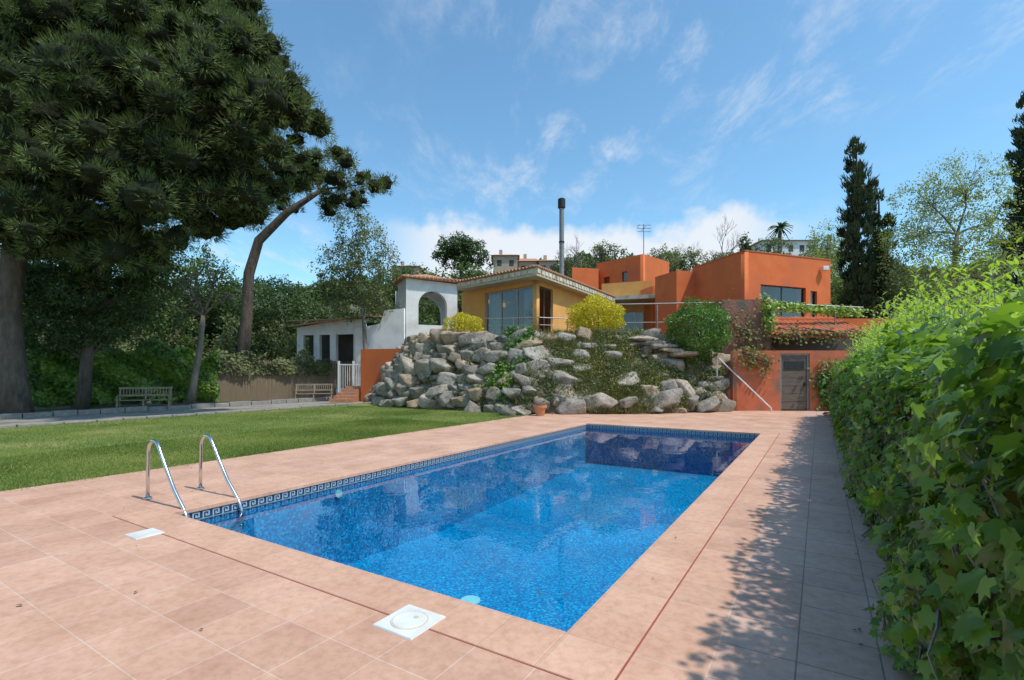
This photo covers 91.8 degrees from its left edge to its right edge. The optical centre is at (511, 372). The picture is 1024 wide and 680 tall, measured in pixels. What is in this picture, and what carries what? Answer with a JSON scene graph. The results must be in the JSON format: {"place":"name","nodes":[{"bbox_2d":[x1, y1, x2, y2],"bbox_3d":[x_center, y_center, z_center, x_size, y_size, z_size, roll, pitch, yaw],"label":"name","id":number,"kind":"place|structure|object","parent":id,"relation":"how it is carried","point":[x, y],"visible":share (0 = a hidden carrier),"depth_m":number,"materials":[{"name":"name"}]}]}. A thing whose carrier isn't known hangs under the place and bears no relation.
{"place":"outdoors","nodes":[
{"label":"outdoors","id":0,"kind":"place"},
{"bbox_2d":[32,399,265,411],"bbox_3d":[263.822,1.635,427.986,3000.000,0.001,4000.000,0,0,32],"label":"ground","id":1,"kind":"structure","parent":0,"point":[149,404],"depth_m":24.21,"materials":[{"name":"soil"}]},
{"bbox_2d":[34,401,141,408],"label":"concrete wall","id":2,"kind":"structure","parent":1,"relation":"on","point":[67,405],"depth_m":23.08,"materials":[{"name":"concrete"}]},
{"bbox_2d":[22,249,189,409],"bbox_3d":[-19.002,-2.574,21.389,9.606,8.601,6.656,0,0,0],"label":"broadleaf tree","id":3,"kind":"object","parent":1,"relation":"on","point":[52,308],"visible":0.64,"depth_m":20.65,"materials":[{"name":"green plant"}]},
{"bbox_2d":[26,335,220,407],"bbox_3d":[-18.636,-0.096,24.449,0.867,3.458,7.695,0,0,45],"label":"ivy on fence","id":4,"kind":"object","parent":1,"relation":"on","point":[35,378],"visible":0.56,"depth_m":22.79,"materials":[{"name":"green plant"}]},
{"bbox_2d":[37,337,217,404],"bbox_3d":[-18.439,-0.145,24.399,1.067,3.298,7.085,0,0,44],"label":"ivy on fence","id":5,"kind":"object","parent":1,"relation":"on","point":[118,372],"visible":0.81,"depth_m":24.14,"materials":[{"name":"green plant"}]},
{"bbox_2d":[0,0,337,413],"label":"pine tree","id":6,"kind":"object","parent":1,"relation":"on","point":[184,111],"visible":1,"depth_m":16.61,"materials":[{"name":"green plant"}]},
{"bbox_2d":[23,286,330,378],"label":"background trees","id":7,"kind":"object","parent":1,"relation":"on","point":[225,344],"visible":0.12,"depth_m":35.28,"materials":[{"name":"green plant"}]},
{"bbox_2d":[22,244,349,379],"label":"background trees","id":8,"kind":"object","parent":1,"relation":"on","point":[188,270],"visible":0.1,"depth_m":39.56,"materials":[{"name":"green plant"}]},
{"bbox_2d":[164,246,249,404],"bbox_3d":[-14.740,-2.208,24.103,4.052,7.780,2.486,0,0,0],"label":"young deciduous tree","id":9,"kind":"object","parent":1,"relation":"on","point":[192,389],"visible":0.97,"depth_m":24.09,"materials":[{"name":"green plant"}]},
{"bbox_2d":[37,254,380,352],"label":"background trees","id":10,"kind":"object","parent":1,"relation":"on","point":[273,301],"visible":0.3,"depth_m":38.35,"materials":[{"name":"green plant"}]},
{"bbox_2d":[163,359,350,403],"bbox_3d":[-14.397,0.401,29.194,0.085,2.398,10.470,0,0,45],"label":"reed fence","id":11,"kind":"object","parent":1,"relation":"on","point":[253,387],"visible":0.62,"depth_m":29.38,"materials":[{"name":"wicker"}]},
{"bbox_2d":[217,349,332,376],"bbox_3d":[-13.896,-0.625,29.410,6.911,1.749,0.539,0,0,-45],"label":"ivy on fence","id":12,"kind":"object","parent":11,"relation":"attached to","point":[270,368],"visible":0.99,"depth_m":29.22,"materials":[{"name":"green plant"}]},
{"bbox_2d":[237,138,399,378],"bbox_3d":[-11.799,-6.147,30.602,8.837,15.743,6.391,0,0,30],"label":"pine tree","id":13,"kind":"object","parent":1,"relation":"on","point":[355,200],"visible":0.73,"depth_m":29.78,"materials":[{"name":"green plant"}]},
{"bbox_2d":[114,422,778,679],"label":"swimming pool","id":14,"kind":"structure","parent":1,"relation":"in","point":[507,539],"depth_m":7.89,"materials":[{"name":"liquid"}]},
{"bbox_2d":[143,434,243,533],"bbox_3d":[-4.022,1.790,6.294,1.110,1.920,0.728,0,0,32],"label":"pool ladder","id":15,"kind":"object","parent":14,"relation":"attached to","point":[240,526],"visible":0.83,"depth_m":6.28,"materials":[{"name":"silver metal"}]},
{"bbox_2d":[364,326,735,415],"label":"rock retaining wall","id":16,"kind":"structure","parent":1,"relation":"on","point":[438,393],"depth_m":21.11,"materials":[{"name":"stone"}]},
{"bbox_2d":[477,346,513,404],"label":"ivy on rocks","id":17,"kind":"object","parent":16,"relation":"on","point":[503,367],"visible":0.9,"depth_m":20.67,"materials":[{"name":"green plant"}]},
{"bbox_2d":[503,325,540,372],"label":"ivy on rocks","id":18,"kind":"object","parent":16,"relation":"on","point":[511,329],"visible":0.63,"depth_m":21.13,"materials":[{"name":"green plant"}]},
{"bbox_2d":[730,351,851,410],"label":"garden wall","id":19,"kind":"structure","parent":1,"relation":"on","point":[744,397],"depth_m":21.00,"materials":[{"name":"paint"}]},
{"bbox_2d":[730,338,779,379],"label":"wall creeper","id":20,"kind":"object","parent":19,"relation":"attached to","point":[762,359],"depth_m":20.84,"materials":[{"name":"green plant"}]},
{"bbox_2d":[780,354,808,410],"bbox_3d":[11.975,0.390,21.100,1.250,2.420,0.200,0,0,0],"label":"wooden door","id":21,"kind":"structure","parent":19,"relation":"attached to","point":[794,378],"depth_m":21.08,"materials":[{"name":"grey wood"}]},
{"bbox_2d":[807,343,837,410],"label":"wall creeper","id":22,"kind":"object","parent":19,"relation":"attached to","point":[823,387],"depth_m":20.82,"materials":[{"name":"green plant"}]},
{"bbox_2d":[830,272,983,317],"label":"background trees","id":23,"kind":"object","parent":1,"relation":"on","point":[834,284],"visible":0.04,"depth_m":35.22,"materials":[{"name":"green plant"}]},
{"bbox_2d":[830,247,1006,318],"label":"background trees","id":24,"kind":"object","parent":1,"relation":"on","point":[891,286],"visible":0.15,"depth_m":33.33,"materials":[{"name":"green plant"}]},
{"bbox_2d":[826,270,1023,679],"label":"ivy hedge","id":25,"kind":"object","parent":1,"relation":"on","point":[929,431],"visible":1,"depth_m":1.70,"materials":[{"name":"green plant"}]},
{"bbox_2d":[846,236,1023,354],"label":"laurel shrubs","id":26,"kind":"object","parent":1,"relation":"on","point":[906,316],"visible":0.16,"depth_m":6.77,"materials":[{"name":"green plant"}]},
{"bbox_3d":[15.400,0.000,21.700,2.000,3.300,1.400,0,0,0],"label":"post and side wall","id":27,"kind":"object","parent":1,"relation":"on","visible":0},
{"bbox_2d":[761,320,878,348],"bbox_3d":[13.721,-1.690,21.975,5.498,1.300,0.756,0,0,0],"label":"climbing vine","id":28,"kind":"object","parent":27,"relation":"attached to","point":[809,330],"visible":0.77,"depth_m":21.97,"materials":[{"name":"green plant"}]},
{"bbox_2d":[0,401,365,424],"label":"gravel path","id":29,"kind":"structure","parent":0,"point":[91,416],"depth_m":19.87,"materials":[{"name":"gravel"}]},
{"bbox_2d":[115,387,172,409],"bbox_3d":[-16.026,1.122,21.661,1.950,1.004,0.649,0,0,-26],"label":"garden bench","id":30,"kind":"object","parent":29,"relation":"on","point":[169,395],"visible":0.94,"depth_m":21.79,"materials":[{"name":"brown wood"}]},
{"bbox_2d":[0,397,370,427],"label":"stone kerb","id":31,"kind":"structure","parent":29,"relation":"on","point":[98,411],"depth_m":20.09,"materials":[{"name":"stone"}]},
{"bbox_2d":[295,384,332,401],"bbox_3d":[-11.286,1.122,28.277,2.000,1.004,0.649,0,0,-17],"label":"garden bench","id":32,"kind":"object","parent":29,"relation":"on","point":[314,389],"visible":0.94,"depth_m":28.42,"materials":[{"name":"brown wood"}]},
{"bbox_2d":[330,386,360,402],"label":"garden steps","id":33,"kind":"structure","parent":29,"relation":"on","point":[349,394],"depth_m":27.84,"materials":[{"name":"brick"}]},
{"bbox_2d":[288,308,405,394],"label":"white garden outbuilding","id":34,"kind":"structure","parent":29,"relation":"on","point":[338,339],"depth_m":32.04,"materials":[{"name":"paint"}]},
{"bbox_2d":[338,361,360,391],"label":"garden gate","id":35,"kind":"structure","parent":29,"relation":"on","point":[353,364],"depth_m":28.93,"materials":[{"name":"metal"}]},
{"bbox_2d":[307,208,401,348],"bbox_3d":[-9.468,-4.120,30.102,5.888,11.470,5.099,0,0,0],"label":"leaning deciduous tree","id":36,"kind":"object","parent":29,"relation":"on","point":[358,262],"visible":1,"depth_m":29.79,"materials":[{"name":"green plant"}]},
{"bbox_2d":[361,349,399,400],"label":"wall","id":37,"kind":"structure","parent":29,"relation":"on","point":[373,361],"depth_m":28.00,"materials":[{"name":"paint"}]},
{"bbox_2d":[393,274,460,336],"bbox_3d":[-5.425,-2.350,32.018,4.141,7.900,3.632,0,0,-23],"label":"white arched porch","id":38,"kind":"object","parent":29,"relation":"on","point":[411,291],"visible":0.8,"depth_m":30.62,"materials":[{"name":"paint"}]},
{"bbox_2d":[0,403,531,491],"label":"lawn","id":39,"kind":"structure","parent":0,"point":[166,431],"depth_m":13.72,"materials":[{"name":"green plant"}]},
{"bbox_2d":[380,329,531,410],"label":"rock crevice plants","id":40,"kind":"object","parent":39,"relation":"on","point":[476,364],"visible":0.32,"depth_m":21.59,"materials":[{"name":"green plant"}]},
{"bbox_2d":[370,328,560,410],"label":"rock crevice grass","id":41,"kind":"object","parent":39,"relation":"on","point":[498,401],"visible":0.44,"depth_m":20.78,"materials":[{"name":"plant"}]},
{"bbox_2d":[0,409,805,679],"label":"terrace paving","id":42,"kind":"structure","parent":0,"point":[78,568],"depth_m":3.55,"materials":[{"name":"tile"}]},
{"bbox_2d":[124,528,164,539],"bbox_3d":[-3.642,1.593,4.923,0.250,0.011,0.250,0,0,32],"label":"skimmer cover","id":43,"kind":"object","parent":42,"relation":"on","point":[137,535],"visible":1,"depth_m":4.91,"materials":[{"name":"white plastic"}]},
{"bbox_2d":[372,604,445,640],"bbox_3d":[-0.657,1.588,3.190,0.330,0.022,0.330,0,0,32],"label":"skimmer cover","id":44,"kind":"object","parent":42,"relation":"on","point":[409,622],"visible":1,"depth_m":3.16,"materials":[{"name":"white plastic"}]},
{"bbox_2d":[112,430,779,679],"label":"drainage groove","id":45,"kind":"object","parent":42,"relation":"on","point":[634,651],"visible":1,"depth_m":3.49},
{"bbox_2d":[533,405,546,415],"bbox_3d":[1.050,1.400,18.600,0.530,0.400,0.530,0,0,0],"label":"terracotta pot","id":46,"kind":"object","parent":42,"relation":"on","point":[539,410],"visible":0.99,"depth_m":18.43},
{"bbox_2d":[518,326,730,413],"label":"slope grass","id":47,"kind":"structure","parent":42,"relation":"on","point":[558,342],"depth_m":20.29,"materials":[{"name":"plant"}]},
{"bbox_2d":[716,356,771,411],"bbox_3d":[9.725,0.440,20.850,2.114,2.320,0.059,0,0,26],"label":"stair handrail","id":48,"kind":"object","parent":42,"relation":"on","point":[717,357],"visible":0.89,"depth_m":20.94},
{"bbox_2d":[18,422,880,644],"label":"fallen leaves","id":49,"kind":"object","parent":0,"point":[581,536],"visible":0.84,"depth_m":4.54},
{"bbox_2d":[0,0,1023,294],"label":"sky","id":50,"kind":"structure","parent":0,"point":[673,118],"materials":[{"name":"blue"}]},
{"bbox_2d":[488,297,548,332],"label":"walls","id":51,"kind":"structure","parent":0,"point":[509,310],"depth_m":32.50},
{"bbox_2d":[455,265,615,297],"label":"roof tiles","id":52,"kind":"object","parent":51,"relation":"on","point":[529,267],"visible":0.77,"depth_m":26.43,"materials":[{"name":"tile"}]},
{"bbox_2d":[456,268,614,300],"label":"fascia panels","id":53,"kind":"object","parent":52,"relation":"attached to","point":[545,273],"visible":0.94,"depth_m":26.48,"materials":[{"name":"paint"}]},
{"bbox_2d":[558,198,564,275],"bbox_3d":[2.900,-7.650,29.000,0.440,5.100,0.429,0,0,0],"label":"steel chimney","id":54,"kind":"object","parent":52,"relation":"on","point":[561,204],"visible":0.79,"depth_m":28.89,"materials":[{"name":"grey metal"}]},
{"bbox_2d":[23,277,1014,386],"bbox_3d":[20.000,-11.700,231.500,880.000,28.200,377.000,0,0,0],"label":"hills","id":55,"kind":"structure","parent":0,"point":[352,307],"depth_m":98.01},
{"bbox_2d":[392,266,422,297],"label":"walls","id":56,"kind":"structure","parent":55,"relation":"on","point":[418,270],"depth_m":95.00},
{"bbox_2d":[430,230,497,312],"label":"stone pine","id":57,"kind":"object","parent":55,"relation":"on","point":[465,248],"visible":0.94,"depth_m":54.39,"materials":[{"name":"green plant"}]},
{"bbox_2d":[30,272,964,330],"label":"distant trees","id":58,"kind":"object","parent":55,"relation":"on","point":[429,320],"visible":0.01,"depth_m":76.22,"materials":[{"name":"green plant"}]},
{"bbox_2d":[26,274,979,364],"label":"distant trees","id":59,"kind":"object","parent":55,"relation":"on","point":[571,277],"depth_m":93.05,"materials":[{"name":"green plant"}]},
{"bbox_2d":[493,256,517,272],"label":"walls","id":60,"kind":"structure","parent":55,"relation":"on","point":[505,266],"depth_m":90.00,"materials":[{"name":"paint"}]},
{"bbox_2d":[497,260,513,265],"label":"windows","id":61,"kind":"structure","parent":60,"relation":"attached to","point":[499,262],"depth_m":89.97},
{"bbox_2d":[491,254,519,259],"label":"roof","id":62,"kind":"structure","parent":60,"relation":"on","point":[506,255],"depth_m":90.77,"materials":[{"name":"tile"}]},
{"bbox_2d":[50,250,1005,306],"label":"distant trees","id":63,"kind":"object","parent":55,"relation":"on","point":[311,289],"visible":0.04,"depth_m":114.47,"materials":[{"name":"green plant"}]},
{"bbox_2d":[518,261,537,267],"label":"walls","id":64,"kind":"structure","parent":55,"relation":"on","point":[525,263],"depth_m":92.00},
{"bbox_2d":[538,261,556,272],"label":"walls","id":65,"kind":"structure","parent":55,"relation":"on","point":[546,263],"depth_m":90.00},
{"bbox_2d":[556,234,607,267],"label":"bare tree","id":66,"kind":"object","parent":55,"relation":"on","point":[574,250],"visible":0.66,"depth_m":58.39,"materials":[{"name":"grey plant"}]},
{"bbox_2d":[381,293,831,328],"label":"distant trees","id":67,"kind":"object","parent":55,"relation":"on","point":[426,303],"depth_m":79.48,"materials":[{"name":"green plant"}]},
{"bbox_2d":[672,242,699,265],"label":"bare tree","id":68,"kind":"object","parent":55,"relation":"on","point":[686,249],"visible":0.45,"depth_m":62.53,"materials":[{"name":"grey plant"}]},
{"bbox_2d":[550,232,844,278],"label":"background trees","id":69,"kind":"object","parent":55,"relation":"on","point":[675,262],"visible":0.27,"depth_m":58.16,"materials":[{"name":"green plant"}]},
{"bbox_2d":[655,231,753,257],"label":"conifer group","id":70,"kind":"object","parent":55,"relation":"on","point":[745,246],"visible":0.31,"depth_m":69.74,"materials":[{"name":"green plant"}]},
{"bbox_2d":[710,216,743,257],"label":"bare tree","id":71,"kind":"object","parent":55,"relation":"on","point":[731,250],"visible":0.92,"depth_m":59.33,"materials":[{"name":"grey plant"}]},
{"bbox_2d":[765,221,792,253],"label":"palm tree","id":72,"kind":"object","parent":55,"relation":"on","point":[780,227],"visible":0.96,"depth_m":79.77,"materials":[{"name":"green plant"}]},
{"bbox_2d":[752,240,818,256],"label":"walls","id":73,"kind":"structure","parent":55,"relation":"on","point":[796,250],"depth_m":85.00,"materials":[{"name":"paint"}]},
{"bbox_2d":[766,245,811,251],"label":"windows","id":74,"kind":"structure","parent":73,"relation":"attached to","point":[801,248],"depth_m":84.97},
{"bbox_2d":[457,267,614,302],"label":"roof slab","id":75,"kind":"structure","parent":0,"point":[511,296],"depth_m":27.09,"materials":[{"name":"concrete"}]},
{"bbox_2d":[398,338,732,413],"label":"terrace embankment","id":76,"kind":"structure","parent":0,"point":[551,410],"depth_m":20.15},
{"bbox_2d":[349,261,510,325],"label":"background trees","id":77,"kind":"object","parent":76,"relation":"on","point":[405,270],"visible":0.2,"depth_m":48.55,"materials":[{"name":"green plant"}]},
{"bbox_2d":[441,312,483,332],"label":"yellow round bush","id":78,"kind":"object","parent":76,"relation":"on","point":[462,321],"visible":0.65,"depth_m":23.43,"materials":[{"name":"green plant"}]},
{"bbox_2d":[462,280,538,330],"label":"front wall","id":79,"kind":"structure","parent":76,"relation":"on","point":[474,303],"depth_m":28.11,"materials":[{"name":"paint"}]},
{"bbox_2d":[486,286,532,334],"bbox_3d":[-0.130,-3.125,26.761,3.642,2.742,0.060,0,0,44],"label":"sliding windows frame","id":80,"kind":"object","parent":79,"relation":"attached to","point":[509,290],"visible":0.51,"depth_m":27.15,"materials":[{"name":"metal"}]},
{"bbox_2d":[490,288,532,335],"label":"curtains","id":81,"kind":"object","parent":79,"relation":"attached to","point":[495,305],"visible":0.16,"depth_m":27.84,"materials":[{"name":"fabric"}]},
{"bbox_2d":[456,317,567,331],"bbox_3d":[-0.117,-2.136,24.334,5.639,1.072,0.791,0,0,10],"label":"metal railing","id":82,"kind":"object","parent":76,"relation":"on","point":[522,317],"visible":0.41,"depth_m":24.02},
{"bbox_2d":[533,280,600,331],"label":"side wall","id":83,"kind":"structure","parent":76,"relation":"on","point":[561,299],"depth_m":27.43,"materials":[{"name":"paint"}]},
{"bbox_2d":[539,286,550,330],"bbox_3d":[1.669,-3.125,26.201,0.060,2.742,1.642,0,0,31],"label":"side window frame","id":84,"kind":"object","parent":83,"relation":"attached to","point":[545,289],"visible":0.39,"depth_m":26.22,"materials":[{"name":"wood"}]},
{"bbox_2d":[565,293,625,331],"bbox_3d":[3.895,-2.587,22.984,2.669,2.294,2.681,0,0,-30],"label":"yellow round bush","id":85,"kind":"object","parent":76,"relation":"on","point":[602,320],"visible":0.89,"depth_m":22.38,"materials":[{"name":"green plant"}]},
{"bbox_2d":[572,267,654,328],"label":"volumes","id":86,"kind":"structure","parent":76,"relation":"on","point":[625,292],"depth_m":38.49,"materials":[{"name":"paint"}]},
{"bbox_2d":[637,224,650,253],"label":"tv antenna","id":87,"kind":"object","parent":86,"relation":"on","point":[643,228],"visible":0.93,"depth_m":45.97,"materials":[{"name":"grey metal"}]},
{"bbox_2d":[597,254,644,289],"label":"tower left wall","id":88,"kind":"structure","parent":76,"relation":"on","point":[613,270],"depth_m":46.85,"materials":[{"name":"paint"}]},
{"bbox_2d":[602,302,643,324],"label":"courtyard wall","id":89,"kind":"structure","parent":76,"relation":"on","point":[634,308],"depth_m":37.41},
{"bbox_2d":[613,313,639,331],"bbox_3d":[8.500,-3.400,38.400,5.246,3.800,0.193,0,0,16],"label":"window","id":90,"kind":"structure","parent":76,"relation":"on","point":[629,317],"depth_m":38.11,"materials":[{"name":"glass"}]},
{"bbox_2d":[614,302,713,332],"bbox_3d":[8.250,-2.542,24.600,6.232,1.885,0.080,0,0,7],"label":"metal railing","id":91,"kind":"object","parent":76,"relation":"on","point":[656,322],"visible":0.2,"depth_m":24.73,"materials":[{"name":"metal"}]},
{"bbox_2d":[663,294,732,364],"bbox_3d":[7.925,-1.841,21.251,2.934,3.051,2.927,0,0,0],"label":"green round bush","id":92,"kind":"object","parent":76,"relation":"on","point":[703,346],"visible":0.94,"depth_m":20.80,"materials":[{"name":"green plant"}]},
{"bbox_2d":[692,251,747,307],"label":"wall","id":93,"kind":"structure","parent":76,"relation":"on","point":[718,280],"depth_m":28.82,"materials":[{"name":"paint"}]},
{"bbox_2d":[640,271,812,334],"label":"red blocks","id":94,"kind":"structure","parent":76,"relation":"on","point":[675,287],"depth_m":31.29,"materials":[{"name":"paint"}]},
{"bbox_2d":[741,251,829,316],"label":"front wall","id":95,"kind":"structure","parent":76,"relation":"on","point":[808,275],"depth_m":28.10,"materials":[{"name":"paint"}]},
{"bbox_2d":[692,250,830,267],"bbox_3d":[15.192,-6.670,30.081,6.569,0.060,4.690,0,0,-15],"label":"parapet cap","id":96,"kind":"object","parent":95,"relation":"on","point":[759,252],"visible":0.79,"depth_m":28.30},
{"bbox_2d":[761,285,803,316],"bbox_3d":[15.278,-3.925,28.143,3.412,1.942,0.060,0,0,-21],"label":"window frame","id":97,"kind":"object","parent":95,"relation":"attached to","point":[791,288],"visible":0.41,"depth_m":28.33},
{"bbox_2d":[692,299,892,401],"bbox_3d":[14.316,-0.825,24.860,9.765,5.050,4.268,0,0,-5],"label":"storey","id":98,"kind":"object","parent":76,"relation":"on","point":[748,305],"visible":0.21,"depth_m":22.69,"materials":[{"name":"paint"}]},
{"bbox_2d":[711,296,773,350],"bbox_3d":[10.387,-1.543,22.349,3.178,4.531,0.463,0,0,4],"label":"climbing vine","id":99,"kind":"object","parent":98,"relation":"attached to","point":[744,333],"visible":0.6,"depth_m":22.33,"materials":[{"name":"green plant"}]},
{"bbox_2d":[760,297,868,319],"bbox_3d":[14.286,-3.080,23.723,6.111,1.111,0.893,0,0,-4],"label":"climbing vine","id":100,"kind":"object","parent":98,"relation":"attached to","point":[784,306],"visible":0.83,"depth_m":23.69,"materials":[{"name":"green plant"}]},
{"bbox_2d":[768,316,869,337],"bbox_3d":[14.000,-2.240,23.750,4.800,1.320,3.300,0,0,0],"label":"lean to tiled roof","id":101,"kind":"object","parent":98,"relation":"on","point":[840,324],"visible":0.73,"depth_m":23.49,"materials":[{"name":"tile"}]},
{"bbox_2d":[755,291,779,334],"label":"climbing vine","id":102,"kind":"object","parent":101,"relation":"attached to","point":[767,308],"visible":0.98,"depth_m":22.26,"materials":[{"name":"green plant"}]},
{"bbox_2d":[779,303,863,323],"bbox_3d":[14.101,-2.392,23.733,5.610,1.985,0.113,0,0,-3],"label":"pergola rail","id":103,"kind":"object","parent":98,"relation":"on","point":[832,306],"visible":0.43,"depth_m":23.79,"materials":[{"name":"grey metal"}]},
{"bbox_2d":[806,215,866,303],"bbox_3d":[24.744,-6.670,38.515,6.166,10.541,4.325,0,0,-36],"label":"deciduous tree","id":104,"kind":"object","parent":76,"relation":"on","point":[833,263],"visible":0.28,"depth_m":37.90,"materials":[{"name":"green plant"}]},
{"bbox_2d":[834,135,882,317],"bbox_3d":[23.594,-8.865,33.994,2.907,14.930,2.505,0,0,0],"label":"cypress tree","id":105,"kind":"object","parent":76,"relation":"on","point":[856,277],"visible":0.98,"depth_m":33.59,"materials":[{"name":"green plant"}]},
{"bbox_2d":[860,179,900,317],"bbox_3d":[25.532,-7.541,34.512,2.362,12.282,2.298,0,0,0],"label":"cypress tree","id":106,"kind":"object","parent":76,"relation":"on","point":[879,222],"visible":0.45,"depth_m":34.17,"materials":[{"name":"green plant"}]},
{"bbox_2d":[870,148,1023,314],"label":"spring tree","id":107,"kind":"object","parent":76,"relation":"on","point":[954,247],"visible":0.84,"depth_m":29.58,"materials":[{"name":"green plant"}]},
{"bbox_2d":[996,90,1023,301],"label":"cypress tree","id":108,"kind":"object","parent":76,"relation":"on","point":[1017,135],"visible":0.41,"depth_m":29.96,"materials":[{"name":"green plant"}]},
{"bbox_2d":[612,312,643,334],"bbox_3d":[8.888,-3.150,37.621,2.692,2.892,0.060,0,0,16],"label":"courtyard door frame","id":109,"kind":"object","parent":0,"point":[630,313],"visible":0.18,"depth_m":37.56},
{"bbox_2d":[640,254,668,285],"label":"tower front wall","id":110,"kind":"structure","parent":0,"point":[655,267],"depth_m":46.12,"materials":[{"name":"paint"}]},
{"bbox_2d":[707,411,925,679],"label":"side path paving","id":111,"kind":"structure","parent":0,"point":[806,595],"depth_m":3.69,"materials":[{"name":"tile"}]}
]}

